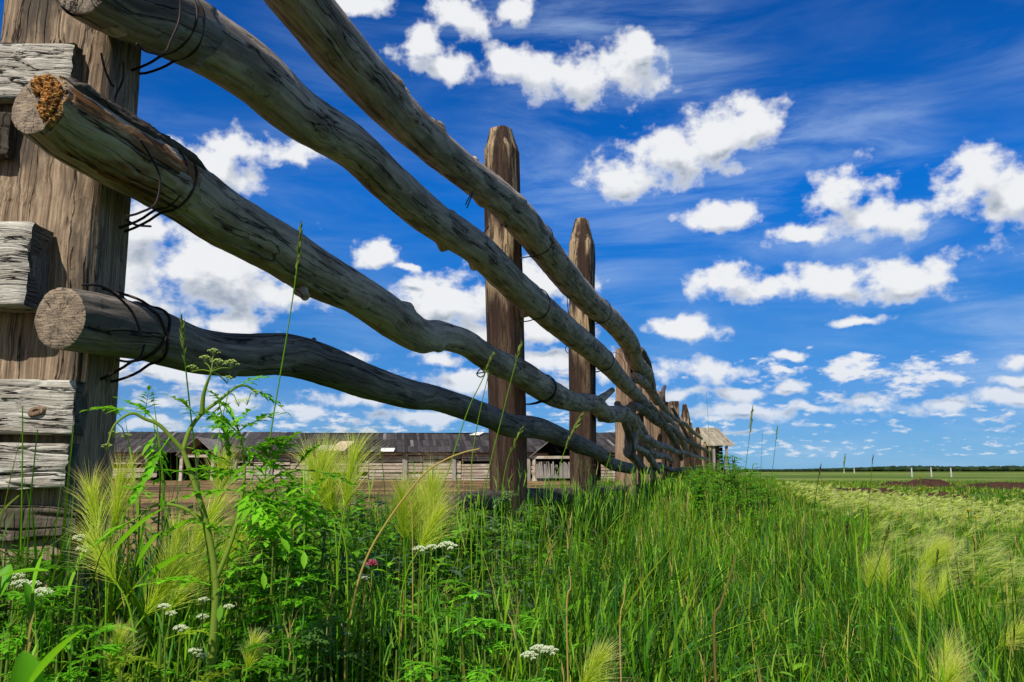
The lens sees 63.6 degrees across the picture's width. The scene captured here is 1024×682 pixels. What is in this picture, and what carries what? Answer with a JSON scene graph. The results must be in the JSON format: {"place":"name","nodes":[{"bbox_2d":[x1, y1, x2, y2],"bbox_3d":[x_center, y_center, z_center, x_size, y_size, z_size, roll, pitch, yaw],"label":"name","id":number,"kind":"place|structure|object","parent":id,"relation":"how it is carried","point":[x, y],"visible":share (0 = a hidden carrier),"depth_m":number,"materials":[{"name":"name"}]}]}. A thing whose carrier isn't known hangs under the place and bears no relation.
{"place":"outdoors","nodes":[
{"label":"outdoors","id":0,"kind":"place"},
{"bbox_2d":[0,480,1023,681],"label":"tall grass","id":1,"kind":"structure","parent":0,"point":[852,585],"depth_m":1.96,"materials":[{"name":"green plant"}]},
{"bbox_2d":[0,0,1023,468],"label":"sky","id":2,"kind":"structure","parent":0,"point":[808,214],"materials":[{"name":"blue"}]},
{"bbox_2d":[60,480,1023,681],"bbox_3d":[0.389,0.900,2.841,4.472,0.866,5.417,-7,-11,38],"label":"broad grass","id":3,"kind":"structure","parent":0,"point":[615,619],"depth_m":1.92,"materials":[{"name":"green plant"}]},
{"bbox_2d":[93,469,990,681],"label":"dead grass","id":4,"kind":"structure","parent":0,"point":[504,577],"depth_m":2.03,"materials":[{"name":"plant"}]},
{"bbox_2d":[108,471,1023,612],"bbox_3d":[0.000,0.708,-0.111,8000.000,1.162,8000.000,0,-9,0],"label":"ground","id":5,"kind":"structure","parent":0,"point":[906,477],"depth_m":36.44,"materials":[{"name":"green plant"}]},
{"bbox_2d":[14,406,22,662],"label":"grass stalk","id":6,"kind":"object","parent":5,"relation":"on","point":[21,509],"depth_m":1.04,"materials":[{"name":"green plant"}]},
{"bbox_2d":[0,564,47,596],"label":"broadleaf weed","id":7,"kind":"object","parent":5,"relation":"on","point":[6,572],"visible":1,"depth_m":0.78,"materials":[{"name":"green plant"}]},
{"bbox_2d":[4,573,53,681],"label":"white wildflower","id":8,"kind":"object","parent":5,"relation":"on","point":[15,581],"visible":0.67,"depth_m":0.85,"materials":[{"name":"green plant"}]},
{"bbox_2d":[23,430,37,639],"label":"grass stalk","id":9,"kind":"object","parent":5,"relation":"on","point":[30,504],"depth_m":1.06,"materials":[{"name":"green plant"}]},
{"bbox_2d":[24,554,42,652],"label":"broadleaf weed","id":10,"kind":"object","parent":5,"relation":"on","point":[29,596],"visible":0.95,"depth_m":0.81,"materials":[{"name":"green plant"}]},
{"bbox_2d":[0,42,91,541],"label":"plank fence","id":11,"kind":"object","parent":5,"relation":"on","point":[52,407],"visible":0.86,"depth_m":1.23,"materials":[{"name":"grey wood"}]},
{"bbox_2d":[10,628,83,681],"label":"broadleaf weed","id":12,"kind":"object","parent":5,"relation":"on","point":[28,667],"visible":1,"depth_m":0.69,"materials":[{"name":"green plant"}]},
{"bbox_2d":[0,547,103,681],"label":"leafy weed","id":13,"kind":"object","parent":5,"relation":"on","point":[3,620],"visible":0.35,"depth_m":1.04,"materials":[{"name":"green plant"}]},
{"bbox_2d":[0,585,129,681],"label":"leafy weed","id":14,"kind":"object","parent":5,"relation":"on","point":[57,641],"visible":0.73,"depth_m":0.85,"materials":[{"name":"green plant"}]},
{"bbox_2d":[67,534,94,681],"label":"white wildflower","id":15,"kind":"object","parent":5,"relation":"on","point":[76,588],"visible":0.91,"depth_m":0.95,"materials":[{"name":"green plant"}]},
{"bbox_2d":[2,626,194,681],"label":"leafy weed","id":16,"kind":"object","parent":5,"relation":"on","point":[81,671],"visible":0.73,"depth_m":0.80,"materials":[{"name":"green plant"}]},
{"bbox_2d":[57,460,157,681],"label":"foxtail barley","id":17,"kind":"object","parent":5,"relation":"on","point":[92,496],"visible":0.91,"depth_m":0.99,"materials":[{"name":"green plant"}]},
{"bbox_2d":[57,499,182,681],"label":"foxtail barley","id":18,"kind":"object","parent":5,"relation":"on","point":[96,553],"visible":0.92,"depth_m":0.95,"materials":[{"name":"green plant"}]},
{"bbox_2d":[96,612,146,681],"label":"foxtail barley","id":19,"kind":"object","parent":5,"relation":"on","point":[117,638],"visible":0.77,"depth_m":0.82,"materials":[{"name":"green plant"}]},
{"bbox_2d":[81,441,174,680],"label":"foxtail barley","id":20,"kind":"object","parent":5,"relation":"on","point":[118,502],"visible":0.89,"depth_m":1.00,"materials":[{"name":"green plant"}]},
{"bbox_2d":[157,603,176,677],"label":"white wildflower","id":21,"kind":"object","parent":5,"relation":"on","point":[168,605],"visible":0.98,"depth_m":0.87,"materials":[{"name":"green plant"}]},
{"bbox_2d":[101,627,248,681],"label":"leafy weed","id":22,"kind":"object","parent":5,"relation":"on","point":[154,666],"visible":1,"depth_m":0.78,"materials":[{"name":"green plant"}]},
{"bbox_2d":[173,624,207,681],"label":"white wildflower","id":23,"kind":"object","parent":5,"relation":"on","point":[195,648],"visible":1,"depth_m":0.80,"materials":[{"name":"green plant"}]},
{"bbox_2d":[116,499,273,681],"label":"foxtail barley","id":24,"kind":"object","parent":5,"relation":"on","point":[171,570],"visible":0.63,"depth_m":0.94,"materials":[{"name":"green plant"}]},
{"bbox_2d":[179,314,210,631],"bbox_3d":[-0.365,0.298,0.927,0.009,0.654,0.091,-2,-9,15],"label":"grass stalk","id":25,"kind":"object","parent":5,"relation":"on","point":[182,332],"depth_m":0.95,"materials":[{"name":"green plant"}]},
{"bbox_2d":[136,476,255,681],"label":"foxtail barley","id":26,"kind":"object","parent":5,"relation":"on","point":[212,510],"visible":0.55,"depth_m":1.03,"materials":[{"name":"green plant"}]},
{"bbox_2d":[196,597,234,680],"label":"white wildflower","id":27,"kind":"object","parent":5,"relation":"on","point":[204,615],"visible":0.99,"depth_m":0.86,"materials":[{"name":"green plant"}]},
{"bbox_2d":[180,436,252,681],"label":"foxtail barley","id":28,"kind":"object","parent":5,"relation":"on","point":[221,464],"visible":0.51,"depth_m":1.08,"materials":[{"name":"green plant"}]},
{"bbox_2d":[80,348,365,681],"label":"umbel weed","id":29,"kind":"object","parent":5,"relation":"on","point":[275,527],"visible":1,"depth_m":0.84,"materials":[{"name":"green plant"}]},
{"bbox_2d":[195,637,306,681],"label":"leafy weed","id":30,"kind":"object","parent":5,"relation":"on","point":[270,664],"visible":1,"depth_m":0.80,"materials":[{"name":"green plant"}]},
{"bbox_2d":[240,624,278,681],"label":"foxtail barley","id":31,"kind":"object","parent":5,"relation":"on","point":[250,659],"visible":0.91,"depth_m":0.84,"materials":[{"name":"green plant"}]},
{"bbox_2d":[179,466,340,681],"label":"leafy weed","id":32,"kind":"object","parent":5,"relation":"on","point":[249,578],"visible":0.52,"depth_m":1.06,"materials":[{"name":"green plant"}]},
{"bbox_2d":[227,479,305,671],"bbox_3d":[-0.335,0.413,1.112,0.091,0.473,0.150,-5,-10,29],"label":"leafy plant","id":33,"kind":"object","parent":5,"relation":"on","point":[283,511],"visible":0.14,"depth_m":1.13,"materials":[{"name":"green plant"}]},
{"bbox_2d":[255,220,302,681],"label":"grass stalk","id":34,"kind":"object","parent":5,"relation":"on","point":[298,248],"depth_m":1.05,"materials":[{"name":"green plant"}]},
{"bbox_2d":[219,469,368,681],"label":"wormwood","id":35,"kind":"object","parent":5,"relation":"on","point":[320,569],"visible":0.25,"depth_m":1.21,"materials":[{"name":"green plant"}]},
{"bbox_2d":[217,617,374,681],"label":"leafy weed","id":36,"kind":"object","parent":5,"relation":"on","point":[309,640],"visible":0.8,"depth_m":0.91,"materials":[{"name":"green plant"}]},
{"bbox_2d":[0,389,657,681],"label":"corner grass","id":37,"kind":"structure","parent":5,"relation":"on","point":[113,599],"depth_m":1.15,"materials":[{"name":"green plant"}]},
{"bbox_2d":[305,445,359,681],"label":"foxtail barley","id":38,"kind":"object","parent":5,"relation":"on","point":[330,565],"visible":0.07,"depth_m":1.16,"materials":[{"name":"green plant"}]},
{"bbox_2d":[283,419,400,681],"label":"foxtail barley","id":39,"kind":"object","parent":5,"relation":"on","point":[324,463],"visible":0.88,"depth_m":1.13,"materials":[{"name":"green plant"}]},
{"bbox_2d":[347,435,355,556],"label":"grass stalk","id":40,"kind":"object","parent":5,"relation":"on","point":[349,513],"depth_m":1.50,"materials":[{"name":"green plant"}]},
{"bbox_2d":[0,0,712,663],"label":"pole fence","id":41,"kind":"object","parent":5,"relation":"on","point":[94,154],"visible":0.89,"depth_m":1.71,"materials":[{"name":"brown wood"}]},
{"bbox_2d":[345,576,368,681],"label":"flower stem","id":42,"kind":"object","parent":5,"relation":"on","point":[363,642],"visible":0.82,"depth_m":0.96,"materials":[{"name":"green plant"}]},
{"bbox_2d":[112,431,614,480],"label":"cattle shed","id":43,"kind":"structure","parent":5,"relation":"on","point":[543,457],"depth_m":52.52,"materials":[{"name":"grey wood"}]},
{"bbox_2d":[366,559,377,681],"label":"clover flower","id":44,"kind":"object","parent":5,"relation":"on","point":[371,562],"visible":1,"depth_m":1.06,"materials":[{"name":"green plant"}]},
{"bbox_2d":[379,447,386,647],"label":"grass stalk","id":45,"kind":"object","parent":5,"relation":"on","point":[386,525],"depth_m":1.60,"materials":[{"name":"green plant"}]},
{"bbox_2d":[403,482,412,681],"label":"dry straw","id":46,"kind":"object","parent":5,"relation":"on","point":[412,576],"visible":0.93,"depth_m":1.16,"materials":[{"name":"beige plant"}]},
{"bbox_2d":[344,448,478,681],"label":"dry straw","id":47,"kind":"object","parent":5,"relation":"on","point":[375,540],"visible":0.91,"depth_m":1.07,"materials":[{"name":"beige plant"}]},
{"bbox_2d":[366,449,469,681],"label":"foxtail barley","id":48,"kind":"object","parent":5,"relation":"on","point":[422,495],"visible":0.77,"depth_m":1.21,"materials":[{"name":"green plant"}]},
{"bbox_2d":[399,485,470,681],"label":"foxtail barley","id":49,"kind":"object","parent":5,"relation":"on","point":[432,526],"visible":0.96,"depth_m":1.17,"materials":[{"name":"green plant"}]},
{"bbox_2d":[412,541,457,681],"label":"white wildflower","id":50,"kind":"object","parent":5,"relation":"on","point":[431,545],"visible":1,"depth_m":1.11,"materials":[{"name":"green plant"}]},
{"bbox_2d":[395,606,496,681],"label":"leafy weed","id":51,"kind":"object","parent":5,"relation":"on","point":[426,672],"visible":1,"depth_m":0.86,"materials":[{"name":"green plant"}]},
{"bbox_2d":[435,351,494,616],"bbox_3d":[-0.075,0.371,1.300,0.130,0.706,0.010,-8,-12,41],"label":"grass stalk","id":52,"kind":"object","parent":5,"relation":"on","point":[488,364],"depth_m":1.34,"materials":[{"name":"green plant"}]},
{"bbox_2d":[419,515,527,563],"bbox_3d":[-0.148,0.736,2.917,0.430,0.241,0.419,0,-9,0],"label":"leafy weed","id":53,"kind":"object","parent":5,"relation":"on","point":[473,547],"visible":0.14,"depth_m":2.89,"materials":[{"name":"green plant"}]},
{"bbox_2d":[470,372,488,650],"bbox_3d":[-0.060,0.406,1.486,0.007,0.696,0.073,4,-10,-25],"label":"grass stalk","id":54,"kind":"object","parent":5,"relation":"on","point":[470,493],"depth_m":1.53,"materials":[{"name":"green plant"}]},
{"bbox_2d":[414,579,560,681],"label":"leafy weed","id":55,"kind":"object","parent":5,"relation":"on","point":[485,624],"visible":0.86,"depth_m":1.00,"materials":[{"name":"green plant"}]},
{"bbox_2d":[0,490,985,681],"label":"ground weeds","id":56,"kind":"object","parent":5,"relation":"on","point":[356,553],"visible":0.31,"depth_m":1.87,"materials":[{"name":"green plant"}]},
{"bbox_2d":[481,340,522,638],"bbox_3d":[-0.021,0.382,1.601,0.009,0.768,0.117,8,-12,-42],"label":"grass stalk","id":57,"kind":"object","parent":5,"relation":"on","point":[518,352],"depth_m":1.63,"materials":[{"name":"green plant"}]},
{"bbox_2d":[469,490,548,649],"bbox_3d":[-0.012,0.562,1.828,0.138,0.456,0.199,9,-12,-43],"label":"wormwood","id":58,"kind":"object","parent":5,"relation":"on","point":[514,575],"visible":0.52,"depth_m":1.84,"materials":[{"name":"green plant"}]},
{"bbox_2d":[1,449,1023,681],"bbox_3d":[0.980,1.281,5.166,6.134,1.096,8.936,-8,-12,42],"label":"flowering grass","id":59,"kind":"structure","parent":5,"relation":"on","point":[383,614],"depth_m":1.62,"materials":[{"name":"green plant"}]},
{"bbox_2d":[501,425,523,612],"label":"grass stalk","id":60,"kind":"object","parent":5,"relation":"on","point":[516,438],"depth_m":1.61,"materials":[{"name":"green plant"}]},
{"bbox_2d":[520,644,558,681],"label":"white wildflower","id":61,"kind":"object","parent":5,"relation":"on","point":[543,648],"visible":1,"depth_m":0.77,"materials":[{"name":"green plant"}]},
{"bbox_2d":[442,482,656,516],"bbox_3d":[1.257,1.569,8.889,0.127,0.173,11.742,-2,-9,15],"label":"fallen log","id":62,"kind":"object","parent":5,"relation":"on","point":[495,493],"visible":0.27,"depth_m":4.39,"materials":[{"name":"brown wood"}]},
{"bbox_2d":[538,412,583,624],"bbox_3d":[0.101,0.477,1.687,0.126,0.662,0.012,-8,-12,42],"label":"grass stalk","id":63,"kind":"object","parent":5,"relation":"on","point":[577,424],"depth_m":1.72,"materials":[{"name":"green plant"}]},
{"bbox_2d":[566,566,570,681],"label":"dry straw","id":64,"kind":"object","parent":5,"relation":"on","point":[567,628],"visible":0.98,"depth_m":1.05,"materials":[{"name":"brown plant"}]},
{"bbox_2d":[583,453,610,641],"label":"grass stalk","id":65,"kind":"object","parent":5,"relation":"on","point":[585,539],"depth_m":1.61,"materials":[{"name":"green plant"}]},
{"bbox_2d":[575,633,638,681],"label":"foxtail barley","id":66,"kind":"object","parent":5,"relation":"on","point":[595,665],"visible":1,"depth_m":0.80,"materials":[{"name":"green plant"}]},
{"bbox_2d":[619,583,625,681],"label":"dry straw","id":67,"kind":"object","parent":5,"relation":"on","point":[620,633],"visible":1,"depth_m":1.05,"materials":[{"name":"brown plant"}]},
{"bbox_2d":[660,472,716,524],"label":"leafy weed","id":68,"kind":"object","parent":5,"relation":"on","point":[700,491],"visible":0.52,"depth_m":7.36,"materials":[{"name":"green plant"}]},
{"bbox_2d":[670,468,723,502],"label":"leafy weed","id":69,"kind":"object","parent":5,"relation":"on","point":[693,475],"visible":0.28,"depth_m":9.36,"materials":[{"name":"green plant"}]},
{"bbox_2d":[682,463,732,484],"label":"leafy weed","id":70,"kind":"object","parent":5,"relation":"on","point":[707,469],"visible":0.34,"depth_m":11.83,"materials":[{"name":"green plant"}]},
{"bbox_2d":[706,392,713,561],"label":"grass stalk","id":71,"kind":"object","parent":5,"relation":"on","point":[709,470],"depth_m":4.19,"materials":[{"name":"green plant"}]},
{"bbox_2d":[693,427,734,473],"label":"wooden hut","id":72,"kind":"object","parent":5,"relation":"on","point":[716,440],"visible":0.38,"depth_m":47.58,"materials":[{"name":"brown wood"}]},
{"bbox_2d":[713,554,736,681],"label":"dry straw","id":73,"kind":"object","parent":5,"relation":"on","point":[714,639],"visible":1,"depth_m":1.10,"materials":[{"name":"brown plant"}]},
{"bbox_2d":[699,454,760,507],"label":"leafy weed","id":74,"kind":"object","parent":5,"relation":"on","point":[728,461],"visible":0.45,"depth_m":8.88,"materials":[{"name":"green plant"}]},
{"bbox_2d":[689,464,770,527],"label":"leafy weed","id":75,"kind":"object","parent":5,"relation":"on","point":[734,476],"visible":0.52,"depth_m":6.88,"materials":[{"name":"green plant"}]},
{"bbox_2d":[700,466,790,547],"bbox_3d":[1.669,1.245,5.907,0.606,0.698,0.534,-4,-10,27],"label":"leafy weed","id":76,"kind":"object","parent":5,"relation":"on","point":[738,503],"visible":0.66,"depth_m":5.87,"materials":[{"name":"green plant"}]},
{"bbox_2d":[742,405,753,599],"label":"grass stalk","id":77,"kind":"object","parent":5,"relation":"on","point":[751,419],"depth_m":3.20,"materials":[{"name":"green plant"}]},
{"bbox_2d":[771,425,777,599],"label":"grass stalk","id":78,"kind":"object","parent":5,"relation":"on","point":[771,490],"depth_m":3.58,"materials":[{"name":"green plant"}]},
{"bbox_2d":[812,464,821,665],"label":"grass stalk","id":79,"kind":"object","parent":5,"relation":"on","point":[812,539],"depth_m":2.67,"materials":[{"name":"green plant"}]},
{"bbox_2d":[841,454,845,553],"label":"grass stalk","id":80,"kind":"object","parent":5,"relation":"on","point":[842,485],"depth_m":4.36,"materials":[{"name":"green plant"}]},
{"bbox_2d":[843,522,849,672],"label":"grass stalk","id":81,"kind":"object","parent":5,"relation":"on","point":[847,529],"depth_m":1.97,"materials":[{"name":"green plant"}]},
{"bbox_2d":[673,459,1023,530],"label":"field grass","id":82,"kind":"structure","parent":5,"relation":"on","point":[1017,496],"depth_m":39.20,"materials":[{"name":"green plant"}]},
{"bbox_2d":[830,487,896,494],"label":"grass","id":83,"kind":"structure","parent":5,"relation":"on","point":[882,490],"depth_m":37.56,"materials":[{"name":"green plant"}]},
{"bbox_2d":[868,455,873,551],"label":"grass stalk","id":84,"kind":"object","parent":5,"relation":"on","point":[868,504],"depth_m":3.96,"materials":[{"name":"green plant"}]},
{"bbox_2d":[862,524,889,681],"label":"grass stalk","id":85,"kind":"object","parent":5,"relation":"on","point":[886,536],"depth_m":1.59,"materials":[{"name":"green plant"}]},
{"bbox_2d":[858,546,903,663],"bbox_3d":[0.981,0.788,2.109,0.192,0.541,0.156,-8,-12,42],"label":"foxtail barley","id":86,"kind":"object","parent":5,"relation":"on","point":[884,567],"visible":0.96,"depth_m":2.15,"materials":[{"name":"green plant"}]},
{"bbox_2d":[744,465,1023,471],"bbox_3d":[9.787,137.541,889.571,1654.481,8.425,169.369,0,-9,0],"label":"distant wood","id":87,"kind":"object","parent":5,"relation":"on","point":[1006,468],"visible":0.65,"depth_m":812.96,"materials":[{"name":"green plant"}]},
{"bbox_2d":[776,480,1023,530],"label":"foxtail barley field","id":88,"kind":"structure","parent":5,"relation":"on","point":[945,505],"depth_m":11.12,"materials":[{"name":"green plant"}]},
{"bbox_2d":[811,497,1023,615],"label":"foxtail barley drift","id":89,"kind":"object","parent":5,"relation":"on","point":[976,555],"visible":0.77,"depth_m":4.00,"materials":[{"name":"green plant"}]},
{"bbox_2d":[878,479,958,486],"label":"earth heap","id":90,"kind":"object","parent":5,"relation":"on","point":[929,482],"visible":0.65,"depth_m":55.47,"materials":[{"name":"brown soil"}]},
{"bbox_2d":[914,475,925,543],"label":"yellow wildflower","id":91,"kind":"object","parent":5,"relation":"on","point":[921,492],"visible":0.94,"depth_m":6.90,"materials":[{"name":"green plant"}]},
{"bbox_2d":[916,488,923,532],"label":"yellow wildflower","id":92,"kind":"object","parent":5,"relation":"on","point":[919,500],"visible":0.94,"depth_m":6.68,"materials":[{"name":"green plant"}]},
{"bbox_2d":[903,559,947,672],"bbox_3d":[1.078,0.813,2.105,0.146,0.525,0.181,-5,-10,30],"label":"foxtail barley","id":93,"kind":"object","parent":5,"relation":"on","point":[921,578],"visible":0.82,"depth_m":2.11,"materials":[{"name":"green plant"}]},
{"bbox_2d":[900,491,967,497],"bbox_3d":[17.719,6.529,34.746,3.069,0.384,2.000,0,-9,0],"label":"earth heap","id":94,"kind":"object","parent":5,"relation":"on","point":[942,493],"visible":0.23,"depth_m":34.48,"materials":[{"name":"brown soil"}]},
{"bbox_2d":[932,549,938,636],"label":"grass stalk","id":95,"kind":"object","parent":5,"relation":"on","point":[937,552],"depth_m":2.34,"materials":[{"name":"green plant"}]},
{"bbox_2d":[908,529,965,653],"bbox_3d":[1.471,0.910,2.802,0.224,0.579,0.194,-9,-12,44],"label":"foxtail barley","id":96,"kind":"object","parent":5,"relation":"on","point":[942,550],"visible":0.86,"depth_m":2.81,"materials":[{"name":"green plant"}]},
{"bbox_2d":[929,563,965,646],"bbox_3d":[1.118,0.837,2.200,0.242,0.505,0.136,0,-9,0],"label":"foxtail barley","id":97,"kind":"object","parent":5,"relation":"on","point":[944,583],"visible":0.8,"depth_m":2.22,"materials":[{"name":"green plant"}]},
{"bbox_2d":[917,621,996,681],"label":"foxtail barley","id":98,"kind":"object","parent":5,"relation":"on","point":[949,662],"visible":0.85,"depth_m":1.22,"materials":[{"name":"green plant"}]},
{"bbox_2d":[966,509,972,546],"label":"yellow wildflower","id":99,"kind":"object","parent":5,"relation":"on","point":[968,510],"visible":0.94,"depth_m":5.47,"materials":[{"name":"green plant"}]},
{"bbox_2d":[966,516,981,566],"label":"yellow wildflower","id":100,"kind":"object","parent":5,"relation":"on","point":[976,527],"visible":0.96,"depth_m":5.09,"materials":[{"name":"green plant"}]},
{"bbox_2d":[956,482,1023,488],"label":"earth heap","id":101,"kind":"object","parent":5,"relation":"on","point":[1009,485],"visible":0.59,"depth_m":49.31,"materials":[{"name":"brown soil"}]},
{"bbox_2d":[980,603,1023,667],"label":"foxtail barley","id":102,"kind":"object","parent":5,"relation":"on","point":[1020,631],"visible":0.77,"depth_m":1.62,"materials":[{"name":"green plant"}]},
{"bbox_2d":[368,463,1023,614],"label":"meadow grass","id":103,"kind":"structure","parent":0,"point":[872,520],"depth_m":6.04,"materials":[{"name":"green plant"}]}
]}

